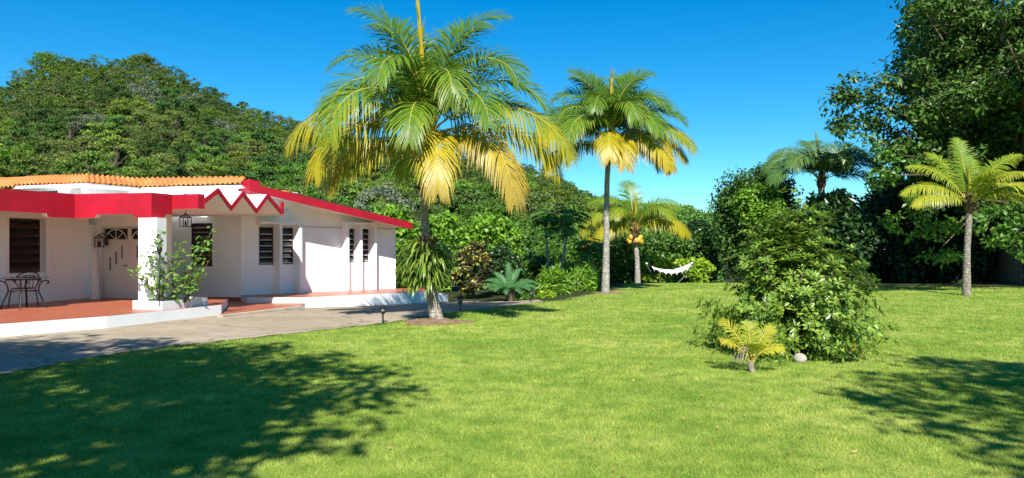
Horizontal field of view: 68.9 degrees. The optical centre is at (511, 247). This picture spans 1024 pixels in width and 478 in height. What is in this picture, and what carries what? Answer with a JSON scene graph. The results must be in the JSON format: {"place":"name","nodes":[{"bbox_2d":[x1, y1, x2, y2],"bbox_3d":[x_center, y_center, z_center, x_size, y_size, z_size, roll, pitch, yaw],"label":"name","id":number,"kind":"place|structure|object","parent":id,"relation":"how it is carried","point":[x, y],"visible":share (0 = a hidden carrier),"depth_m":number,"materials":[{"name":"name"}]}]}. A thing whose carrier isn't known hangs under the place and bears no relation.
{"place":"outdoors","nodes":[
{"label":"outdoors","id":0,"kind":"place"},
{"bbox_2d":[220,301,304,314],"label":"entry floor","id":1,"kind":"structure","parent":0,"point":[237,306],"depth_m":21.43,"materials":[{"name":"ceramic"}]},
{"bbox_2d":[0,300,543,373],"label":"driveway","id":2,"kind":"structure","parent":0,"point":[21,352],"depth_m":15.41,"materials":[{"name":"concrete"}]},
{"bbox_2d":[217,306,304,316],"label":"entry kerb","id":3,"kind":"structure","parent":2,"relation":"on","point":[270,310],"depth_m":19.97,"materials":[{"name":"concrete"}]},
{"bbox_2d":[0,86,1023,477],"bbox_3d":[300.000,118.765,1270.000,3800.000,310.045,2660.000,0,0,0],"label":"ground","id":4,"kind":"structure","parent":0,"point":[482,294],"depth_m":8.42,"materials":[{"name":"green plant"}]},
{"bbox_2d":[0,141,44,173],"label":"hillside tree","id":5,"kind":"object","parent":4,"relation":"on","point":[4,152],"visible":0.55,"depth_m":83.33,"materials":[{"name":"green plant"}]},
{"bbox_2d":[0,126,47,154],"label":"hillside tree","id":6,"kind":"object","parent":4,"relation":"on","point":[26,132],"visible":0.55,"depth_m":87.55,"materials":[{"name":"green plant"}]},
{"bbox_2d":[0,152,68,188],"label":"hillside tree","id":7,"kind":"object","parent":4,"relation":"on","point":[19,159],"visible":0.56,"depth_m":74.51,"materials":[{"name":"green plant"}]},
{"bbox_2d":[13,107,57,132],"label":"hillside tree","id":8,"kind":"object","parent":4,"relation":"on","point":[38,111],"visible":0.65,"depth_m":99.64,"materials":[{"name":"green plant"}]},
{"bbox_2d":[22,51,78,72],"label":"hillside tree","id":9,"kind":"object","parent":4,"relation":"on","point":[42,57],"visible":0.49,"depth_m":162.20,"materials":[{"name":"green plant"}]},
{"bbox_2d":[24,142,76,169],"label":"hillside tree","id":10,"kind":"object","parent":4,"relation":"on","point":[41,147],"visible":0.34,"depth_m":84.51,"materials":[{"name":"green plant"}]},
{"bbox_2d":[32,128,69,144],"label":"hillside tree","id":11,"kind":"object","parent":4,"relation":"on","point":[53,134],"visible":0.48,"depth_m":94.52,"materials":[{"name":"green plant"}]},
{"bbox_2d":[39,150,89,182],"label":"hillside tree","id":12,"kind":"object","parent":4,"relation":"on","point":[62,155],"visible":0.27,"depth_m":80.05,"materials":[{"name":"green plant"}]},
{"bbox_2d":[45,107,89,140],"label":"hillside tree","id":13,"kind":"object","parent":4,"relation":"on","point":[54,119],"visible":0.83,"depth_m":98.43,"materials":[{"name":"green plant"}]},
{"bbox_2d":[52,103,92,138],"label":"hillside tree","id":14,"kind":"object","parent":4,"relation":"on","point":[70,106],"visible":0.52,"depth_m":107.72,"materials":[{"name":"green plant"}]},
{"bbox_2d":[42,135,112,174],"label":"hillside tree","id":15,"kind":"object","parent":4,"relation":"on","point":[84,140],"visible":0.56,"depth_m":85.85,"materials":[{"name":"green plant"}]},
{"bbox_2d":[53,150,119,184],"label":"hillside tree","id":16,"kind":"object","parent":4,"relation":"on","point":[94,159],"visible":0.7,"depth_m":76.22,"materials":[{"name":"green plant"}]},
{"bbox_2d":[66,112,109,137],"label":"hillside tree","id":17,"kind":"object","parent":4,"relation":"on","point":[97,117],"visible":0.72,"depth_m":98.05,"materials":[{"name":"grey plant"}]},
{"bbox_2d":[79,121,122,142],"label":"hillside tree","id":18,"kind":"object","parent":4,"relation":"on","point":[99,127],"visible":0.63,"depth_m":93.61,"materials":[{"name":"green plant"}]},
{"bbox_2d":[88,115,130,145],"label":"hillside tree","id":19,"kind":"object","parent":4,"relation":"on","point":[118,122],"visible":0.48,"depth_m":97.06,"materials":[{"name":"green plant"}]},
{"bbox_2d":[86,134,139,166],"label":"hillside tree","id":20,"kind":"object","parent":4,"relation":"on","point":[119,142],"visible":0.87,"depth_m":86.91,"materials":[{"name":"green plant"}]},
{"bbox_2d":[94,82,132,104],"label":"hillside tree","id":21,"kind":"object","parent":4,"relation":"on","point":[111,91],"visible":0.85,"depth_m":114.35,"materials":[{"name":"green plant"}]},
{"bbox_2d":[0,298,227,336],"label":"patio","id":22,"kind":"structure","parent":4,"relation":"on","point":[66,315],"depth_m":16.94,"materials":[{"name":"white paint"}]},
{"bbox_2d":[0,276,49,309],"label":"garden table","id":23,"kind":"object","parent":22,"relation":"on","point":[25,278],"visible":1,"depth_m":18.03,"materials":[{"name":"black metal"}]},
{"bbox_2d":[133,296,207,309],"bbox_3d":[-8.450,1.380,18.518,0.960,0.201,1.718,0,0,16],"label":"planter box","id":24,"kind":"object","parent":22,"relation":"on","point":[168,303],"visible":0.88,"depth_m":17.92,"materials":[{"name":"white paint"}]},
{"bbox_2d":[127,229,176,300],"bbox_3d":[-8.520,0.458,17.725,1.148,1.800,0.612,0,0,0],"label":"planter shrub","id":25,"kind":"object","parent":24,"relation":"in","point":[163,283],"visible":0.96,"depth_m":17.72,"materials":[{"name":"green plant"}]},
{"bbox_2d":[163,245,186,302],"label":"planter shrub","id":26,"kind":"object","parent":24,"relation":"in","point":[174,293],"visible":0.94,"depth_m":17.98,"materials":[{"name":"green plant"}]},
{"bbox_2d":[172,226,215,302],"bbox_3d":[-7.745,0.387,18.280,1.012,1.938,0.574,0,0,-9],"label":"planter shrub","id":27,"kind":"object","parent":24,"relation":"in","point":[187,289],"visible":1,"depth_m":18.27,"materials":[{"name":"green plant"}]},
{"bbox_2d":[105,95,157,138],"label":"hillside tree","id":28,"kind":"object","parent":4,"relation":"on","point":[139,103],"visible":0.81,"depth_m":104.55,"materials":[{"name":"green plant"}]},
{"bbox_2d":[117,125,158,147],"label":"hillside tree","id":29,"kind":"object","parent":4,"relation":"on","point":[141,130],"visible":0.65,"depth_m":96.18,"materials":[{"name":"green plant"}]},
{"bbox_2d":[121,108,173,136],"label":"hillside tree","id":30,"kind":"object","parent":4,"relation":"on","point":[138,114],"visible":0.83,"depth_m":101.19,"materials":[{"name":"green plant"}]},
{"bbox_2d":[132,139,166,162],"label":"hillside tree","id":31,"kind":"object","parent":4,"relation":"on","point":[142,150],"visible":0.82,"depth_m":87.53,"materials":[{"name":"green plant"}]},
{"bbox_2d":[114,157,191,188],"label":"hillside tree","id":32,"kind":"object","parent":4,"relation":"on","point":[133,173],"visible":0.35,"depth_m":70.67,"materials":[{"name":"green plant"}]},
{"bbox_2d":[142,126,181,147],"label":"hillside tree","id":33,"kind":"object","parent":4,"relation":"on","point":[162,130],"visible":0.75,"depth_m":98.64,"materials":[{"name":"green plant"}]},
{"bbox_2d":[129,152,200,187],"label":"hillside tree","id":34,"kind":"object","parent":4,"relation":"on","point":[191,167],"visible":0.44,"depth_m":76.14,"materials":[{"name":"green plant"}]},
{"bbox_2d":[145,110,200,148],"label":"hillside tree","id":35,"kind":"object","parent":4,"relation":"on","point":[180,117],"visible":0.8,"depth_m":102.81,"materials":[{"name":"green plant"}]},
{"bbox_2d":[154,87,194,127],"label":"hillside tree","id":36,"kind":"object","parent":4,"relation":"on","point":[171,94],"visible":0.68,"depth_m":111.60,"materials":[{"name":"green plant"}]},
{"bbox_2d":[158,162,207,184],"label":"hillside tree","id":37,"kind":"object","parent":4,"relation":"on","point":[178,168],"visible":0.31,"depth_m":68.61,"materials":[{"name":"green plant"}]},
{"bbox_2d":[175,100,212,149],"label":"hillside tree","id":38,"kind":"object","parent":4,"relation":"on","point":[189,107],"visible":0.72,"depth_m":106.27,"materials":[{"name":"green plant"}]},
{"bbox_2d":[174,105,226,140],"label":"hillside tree","id":39,"kind":"object","parent":4,"relation":"on","point":[214,113],"visible":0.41,"depth_m":112.59,"materials":[{"name":"green plant"}]},
{"bbox_2d":[0,173,411,304],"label":"house","id":40,"kind":"structure","parent":4,"relation":"on","point":[267,240],"depth_m":22.94,"materials":[{"name":"white paint"}]},
{"bbox_2d":[9,218,39,272],"bbox_3d":[-12.925,-0.042,19.765,0.183,1.411,0.894,0,0,19],"label":"window","id":41,"kind":"structure","parent":40,"relation":"in","point":[24,234],"depth_m":19.78,"materials":[{"name":"brown wood"}]},
{"bbox_2d":[103,228,129,298],"bbox_3d":[-11.453,0.460,21.613,1.031,2.030,0.119,0,0,19],"label":"door","id":42,"kind":"structure","parent":40,"relation":"in","point":[116,255],"depth_m":21.61,"materials":[{"name":"beige paint"}]},
{"bbox_2d":[130,228,137,298],"bbox_3d":[-10.502,0.460,21.301,0.999,2.030,0.081,0,0,19],"label":"door","id":43,"kind":"structure","parent":40,"relation":"in","point":[133,231],"depth_m":21.40,"materials":[{"name":"beige paint"}]},
{"bbox_2d":[191,223,211,266],"bbox_3d":[-9.867,-0.077,23.826,0.733,1.379,0.102,0,0,10],"label":"window","id":44,"kind":"structure","parent":40,"relation":"in","point":[199,228],"depth_m":23.82,"materials":[{"name":"brown metal"}]},
{"bbox_2d":[259,227,272,264],"bbox_3d":[-8.010,-0.045,24.256,0.122,1.211,0.529,0,0,39],"label":"window","id":45,"kind":"structure","parent":40,"relation":"in","point":[265,233],"depth_m":24.26,"materials":[{"name":"black glass"}]},
{"bbox_2d":[283,228,292,263],"bbox_3d":[-7.572,-0.045,24.792,0.109,1.211,0.656,0,0,39],"label":"window","id":46,"kind":"structure","parent":40,"relation":"in","point":[287,232],"depth_m":24.90,"materials":[{"name":"black glass"}]},
{"bbox_2d":[186,145,230,171],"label":"hillside tree","id":47,"kind":"object","parent":4,"relation":"on","point":[199,154],"visible":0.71,"depth_m":90.23,"materials":[{"name":"green plant"}]},
{"bbox_2d":[184,156,234,177],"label":"hillside tree","id":48,"kind":"object","parent":4,"relation":"on","point":[205,167],"visible":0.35,"depth_m":81.06,"materials":[{"name":"green plant"}]},
{"bbox_2d":[189,130,229,159],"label":"hillside tree","id":49,"kind":"object","parent":4,"relation":"on","point":[207,136],"visible":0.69,"depth_m":94.49,"materials":[{"name":"green plant"}]},
{"bbox_2d":[220,138,270,160],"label":"hillside tree","id":50,"kind":"object","parent":4,"relation":"on","point":[252,143],"visible":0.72,"depth_m":105.03,"materials":[{"name":"green plant"}]},
{"bbox_2d":[240,128,280,151],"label":"hillside tree","id":51,"kind":"object","parent":4,"relation":"on","point":[263,134],"visible":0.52,"depth_m":113.35,"materials":[{"name":"green plant"}]},
{"bbox_2d":[246,153,296,182],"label":"hillside tree","id":52,"kind":"object","parent":4,"relation":"on","point":[263,171],"visible":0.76,"depth_m":80.99,"materials":[{"name":"green plant"}]},
{"bbox_2d":[260,176,308,194],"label":"hillside tree","id":53,"kind":"object","parent":4,"relation":"on","point":[282,183],"visible":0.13,"depth_m":70.10,"materials":[{"name":"green plant"}]},
{"bbox_2d":[276,142,311,162],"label":"hillside tree","id":54,"kind":"object","parent":4,"relation":"on","point":[299,150],"visible":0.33,"depth_m":98.33,"materials":[{"name":"green plant"}]},
{"bbox_2d":[273,159,330,186],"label":"hillside tree","id":55,"kind":"object","parent":4,"relation":"on","point":[298,171],"visible":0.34,"depth_m":83.18,"materials":[{"name":"green plant"}]},
{"bbox_2d":[0,51,621,213],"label":"hill forest","id":56,"kind":"object","parent":4,"relation":"on","point":[240,116],"visible":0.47,"depth_m":135.58,"materials":[{"name":"green plant"}]},
{"bbox_2d":[241,287,438,307],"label":"walkway","id":57,"kind":"structure","parent":4,"relation":"on","point":[355,298],"depth_m":24.19,"materials":[{"name":"white paint"}]},
{"bbox_2d":[313,192,369,211],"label":"hillside tree","id":58,"kind":"object","parent":4,"relation":"on","point":[338,200],"visible":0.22,"depth_m":59.64,"materials":[{"name":"green plant"}]},
{"bbox_2d":[318,177,373,205],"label":"hillside tree","id":59,"kind":"object","parent":4,"relation":"on","point":[350,190],"visible":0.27,"depth_m":75.59,"materials":[{"name":"green plant"}]},
{"bbox_2d":[327,165,384,191],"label":"hillside tree","id":60,"kind":"object","parent":4,"relation":"on","point":[376,175],"visible":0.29,"depth_m":86.78,"materials":[{"name":"green plant"}]},
{"bbox_2d":[0,75,731,282],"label":"undergrowth","id":61,"kind":"object","parent":4,"relation":"on","point":[533,241],"visible":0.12,"depth_m":42.65,"materials":[{"name":"green plant"}]},
{"bbox_2d":[345,178,411,204],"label":"hillside tree","id":62,"kind":"object","parent":4,"relation":"on","point":[398,187],"visible":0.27,"depth_m":76.17,"materials":[{"name":"green plant"}]},
{"bbox_2d":[348,181,417,216],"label":"hillside tree","id":63,"kind":"object","parent":4,"relation":"on","point":[388,192],"visible":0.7,"depth_m":59.66,"materials":[{"name":"green plant"}]},
{"bbox_2d":[374,199,418,287],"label":"garden tree","id":64,"kind":"object","parent":4,"relation":"on","point":[402,233],"visible":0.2,"depth_m":32.57,"materials":[{"name":"green plant"}]},
{"bbox_2d":[400,197,447,222],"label":"hillside tree","id":65,"kind":"object","parent":4,"relation":"on","point":[432,206],"visible":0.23,"depth_m":68.83,"materials":[{"name":"green plant"}]},
{"bbox_2d":[401,176,446,212],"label":"hillside tree","id":66,"kind":"object","parent":4,"relation":"on","point":[416,185],"visible":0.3,"depth_m":73.20,"materials":[{"name":"green plant"}]},
{"bbox_2d":[283,0,578,319],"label":"coconut palm","id":67,"kind":"object","parent":4,"relation":"on","point":[427,90],"visible":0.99,"depth_m":16.53,"materials":[{"name":"green plant"}]},
{"bbox_2d":[392,233,463,298],"bbox_3d":[-1.958,0.412,17.362,1.799,1.561,1.782,0,0,0],"label":"staghorn clump","id":68,"kind":"object","parent":67,"relation":"attached to","point":[425,267],"visible":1,"depth_m":17.02,"materials":[{"name":"green plant"}]},
{"bbox_2d":[408,209,468,291],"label":"garden tree","id":69,"kind":"object","parent":4,"relation":"on","point":[443,226],"visible":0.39,"depth_m":32.03,"materials":[{"name":"green plant"}]},
{"bbox_2d":[401,318,475,325],"bbox_3d":[-1.685,1.696,17.425,1.710,0.121,1.304,0,0,-17],"label":"soil mound","id":70,"kind":"object","parent":4,"relation":"on","point":[425,321],"visible":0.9,"depth_m":17.09,"materials":[{"name":"brown soil"}]},
{"bbox_2d":[436,189,487,224],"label":"hillside tree","id":71,"kind":"object","parent":4,"relation":"on","point":[456,200],"visible":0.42,"depth_m":70.80,"materials":[{"name":"green plant"}]},
{"bbox_2d":[449,240,495,298],"bbox_3d":[-1.490,0.897,27.971,1.766,2.393,1.439,0,0,0],"label":"croton","id":72,"kind":"object","parent":4,"relation":"on","point":[478,253],"visible":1,"depth_m":27.79,"materials":[{"name":"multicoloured plant"}]},
{"bbox_2d":[453,195,520,225],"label":"hillside tree","id":73,"kind":"object","parent":4,"relation":"on","point":[493,203],"visible":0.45,"depth_m":62.40,"materials":[{"name":"green plant"}]},
{"bbox_2d":[458,208,525,289],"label":"garden tree","id":74,"kind":"object","parent":4,"relation":"on","point":[498,230],"visible":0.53,"depth_m":33.00,"materials":[{"name":"green plant"}]},
{"bbox_2d":[464,177,519,206],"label":"hillside tree","id":75,"kind":"object","parent":4,"relation":"on","point":[486,186],"visible":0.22,"depth_m":80.91,"materials":[{"name":"green plant"}]},
{"bbox_2d":[478,241,525,294],"bbox_3d":[-0.455,0.972,30.038,1.760,2.482,1.835,0,0,-44],"label":"dark bush","id":76,"kind":"object","parent":4,"relation":"on","point":[502,256],"visible":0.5,"depth_m":29.74,"materials":[{"name":"green plant"}]},
{"bbox_2d":[482,262,535,300],"bbox_3d":[-0.093,1.258,26.436,1.938,1.485,1.359,0,0,0],"label":"cycad","id":77,"kind":"object","parent":4,"relation":"on","point":[507,286],"visible":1,"depth_m":26.46,"materials":[{"name":"green plant"}]},
{"bbox_2d":[496,191,559,224],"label":"hillside tree","id":78,"kind":"object","parent":4,"relation":"on","point":[530,201],"visible":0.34,"depth_m":71.03,"materials":[{"name":"green plant"}]},
{"bbox_2d":[517,253,558,285],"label":"bush","id":79,"kind":"object","parent":4,"relation":"on","point":[533,264],"visible":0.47,"depth_m":35.48,"materials":[{"name":"green plant"}]},
{"bbox_2d":[524,208,560,268],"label":"thin tree","id":80,"kind":"object","parent":4,"relation":"on","point":[545,218],"visible":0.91,"depth_m":34.21,"materials":[{"name":"green plant"}]},
{"bbox_2d":[534,261,574,294],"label":"shrub","id":81,"kind":"object","parent":4,"relation":"on","point":[557,280],"visible":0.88,"depth_m":27.88,"materials":[{"name":"green plant"}]},
{"bbox_2d":[542,183,576,206],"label":"hillside tree","id":82,"kind":"object","parent":4,"relation":"on","point":[564,193],"visible":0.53,"depth_m":105.89,"materials":[{"name":"green plant"}]},
{"bbox_2d":[543,202,593,269],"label":"thin tree","id":83,"kind":"object","parent":4,"relation":"on","point":[568,231],"visible":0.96,"depth_m":33.76,"materials":[{"name":"green plant"}]},
{"bbox_2d":[534,201,611,238],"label":"hillside tree","id":84,"kind":"object","parent":4,"relation":"on","point":[575,206],"visible":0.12,"depth_m":65.88,"materials":[{"name":"green plant"}]},
{"bbox_2d":[565,264,601,290],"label":"shrub","id":85,"kind":"object","parent":4,"relation":"on","point":[582,279],"visible":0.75,"depth_m":30.05,"materials":[{"name":"green plant"}]},
{"bbox_2d":[573,238,602,282],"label":"thin tree","id":86,"kind":"object","parent":4,"relation":"on","point":[587,254],"visible":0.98,"depth_m":33.20,"materials":[{"name":"green plant"}]},
{"bbox_2d":[530,64,701,292],"bbox_3d":[3.816,-2.584,28.616,6.601,9.074,4.782,0,0,0],"label":"coconut palm","id":87,"kind":"object","parent":4,"relation":"on","point":[610,107],"visible":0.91,"depth_m":27.73,"materials":[{"name":"green plant"}]},
{"bbox_2d":[600,236,640,282],"bbox_3d":[6.166,1.167,42.455,2.369,3.698,2.313,0,0,0],"label":"bush","id":88,"kind":"object","parent":4,"relation":"on","point":[616,249],"visible":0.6,"depth_m":41.93,"materials":[{"name":"green plant"}]},
{"bbox_2d":[578,179,691,282],"bbox_3d":[6.271,-0.757,38.298,5.981,5.678,4.183,0,0,0],"label":"coconut palm","id":89,"kind":"object","parent":4,"relation":"on","point":[621,216],"visible":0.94,"depth_m":37.70,"materials":[{"name":"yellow plant"}]},
{"bbox_2d":[640,254,676,282],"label":"lime bush","id":90,"kind":"object","parent":4,"relation":"on","point":[654,260],"visible":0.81,"depth_m":39.72,"materials":[{"name":"green plant"}]},
{"bbox_2d":[638,231,678,282],"bbox_3d":[8.261,1.139,43.538,2.999,4.239,2.765,0,0,0],"label":"bush","id":91,"kind":"object","parent":4,"relation":"on","point":[657,247],"visible":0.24,"depth_m":42.89,"materials":[{"name":"green plant"}]},
{"bbox_2d":[673,255,715,282],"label":"lime bush","id":92,"kind":"object","parent":4,"relation":"on","point":[701,268],"visible":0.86,"depth_m":40.17,"materials":[{"name":"green plant"}]},
{"bbox_2d":[673,217,722,282],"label":"garden tree","id":93,"kind":"object","parent":4,"relation":"on","point":[700,226],"visible":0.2,"depth_m":43.45,"materials":[{"name":"green plant"}]},
{"bbox_2d":[566,183,900,242],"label":"forest","id":94,"kind":"object","parent":4,"relation":"on","point":[686,215],"visible":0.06,"depth_m":174.78,"materials":[{"name":"green plant"}]},
{"bbox_2d":[717,317,787,372],"bbox_3d":[3.356,1.396,10.426,0.986,0.828,0.578,0,0,0],"label":"coconut seedling","id":95,"kind":"object","parent":4,"relation":"on","point":[755,346],"visible":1,"depth_m":10.48,"materials":[{"name":"yellow plant"}]},
{"bbox_2d":[705,159,803,282],"bbox_3d":[13.127,-1.129,40.027,5.177,7.098,4.923,0,0,26],"label":"dense tree","id":96,"kind":"object","parent":4,"relation":"on","point":[730,228],"visible":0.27,"depth_m":39.49,"materials":[{"name":"green plant"}]},
{"bbox_2d":[727,181,788,234],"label":"creeper tree","id":97,"kind":"object","parent":4,"relation":"on","point":[753,216],"visible":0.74,"depth_m":37.83,"materials":[{"name":"green plant"}]},
{"bbox_2d":[693,186,899,366],"bbox_3d":[4.734,0.608,12.227,3.237,3.300,3.015,0,0,0],"label":"umbrella bush","id":98,"kind":"object","parent":4,"relation":"on","point":[801,300],"visible":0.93,"depth_m":11.82,"materials":[{"name":"green plant"}]},
{"bbox_2d":[760,131,891,198],"bbox_3d":[15.745,-1.938,37.892,6.674,7.988,5.031,0,0,0],"label":"royal palm","id":99,"kind":"object","parent":4,"relation":"on","point":[812,162],"visible":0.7,"depth_m":37.33,"materials":[{"name":"green plant"}]},
{"bbox_2d":[797,187,885,283],"bbox_3d":[15.675,-0.420,35.936,4.436,5.110,3.716,0,0,0],"label":"flowering tree","id":100,"kind":"object","parent":4,"relation":"on","point":[849,227],"visible":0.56,"depth_m":35.08,"materials":[{"name":"green plant"}]},
{"bbox_2d":[857,169,927,283],"bbox_3d":[21.036,-0.791,41.458,4.242,7.221,3.699,0,0,0],"label":"hedge tree","id":101,"kind":"object","parent":4,"relation":"on","point":[892,261],"visible":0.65,"depth_m":40.71,"materials":[{"name":"green plant"}]},
{"bbox_2d":[818,0,1023,282],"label":"tree","id":102,"kind":"object","parent":4,"relation":"on","point":[963,74],"visible":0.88,"depth_m":32.16,"materials":[{"name":"green plant"}]},
{"bbox_2d":[907,177,972,283],"bbox_3d":[24.039,-1.308,42.552,4.390,8.673,3.695,0,0,-22],"label":"hedge tree","id":103,"kind":"object","parent":4,"relation":"on","point":[929,273],"visible":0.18,"depth_m":41.64,"materials":[{"name":"green plant"}]},
{"bbox_2d":[899,137,1023,295],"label":"coconut palm","id":104,"kind":"object","parent":4,"relation":"on","point":[970,183],"visible":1,"depth_m":26.55,"materials":[{"name":"green plant"}]},
{"bbox_2d":[938,186,1000,282],"bbox_3d":[25.719,-1.098,41.406,4.526,7.701,4.070,0,0,0],"label":"hedge tree","id":105,"kind":"object","parent":4,"relation":"on","point":[984,262],"visible":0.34,"depth_m":40.66,"materials":[{"name":"green plant"}]},
{"bbox_2d":[0,0,1023,212],"label":"sky","id":106,"kind":"structure","parent":0,"point":[749,78],"materials":[{"name":"blue"}]},
{"bbox_2d":[38,298,1019,476],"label":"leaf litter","id":107,"kind":"object","parent":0,"point":[614,467],"visible":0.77,"depth_m":8.03,"materials":[{"name":"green plant"}]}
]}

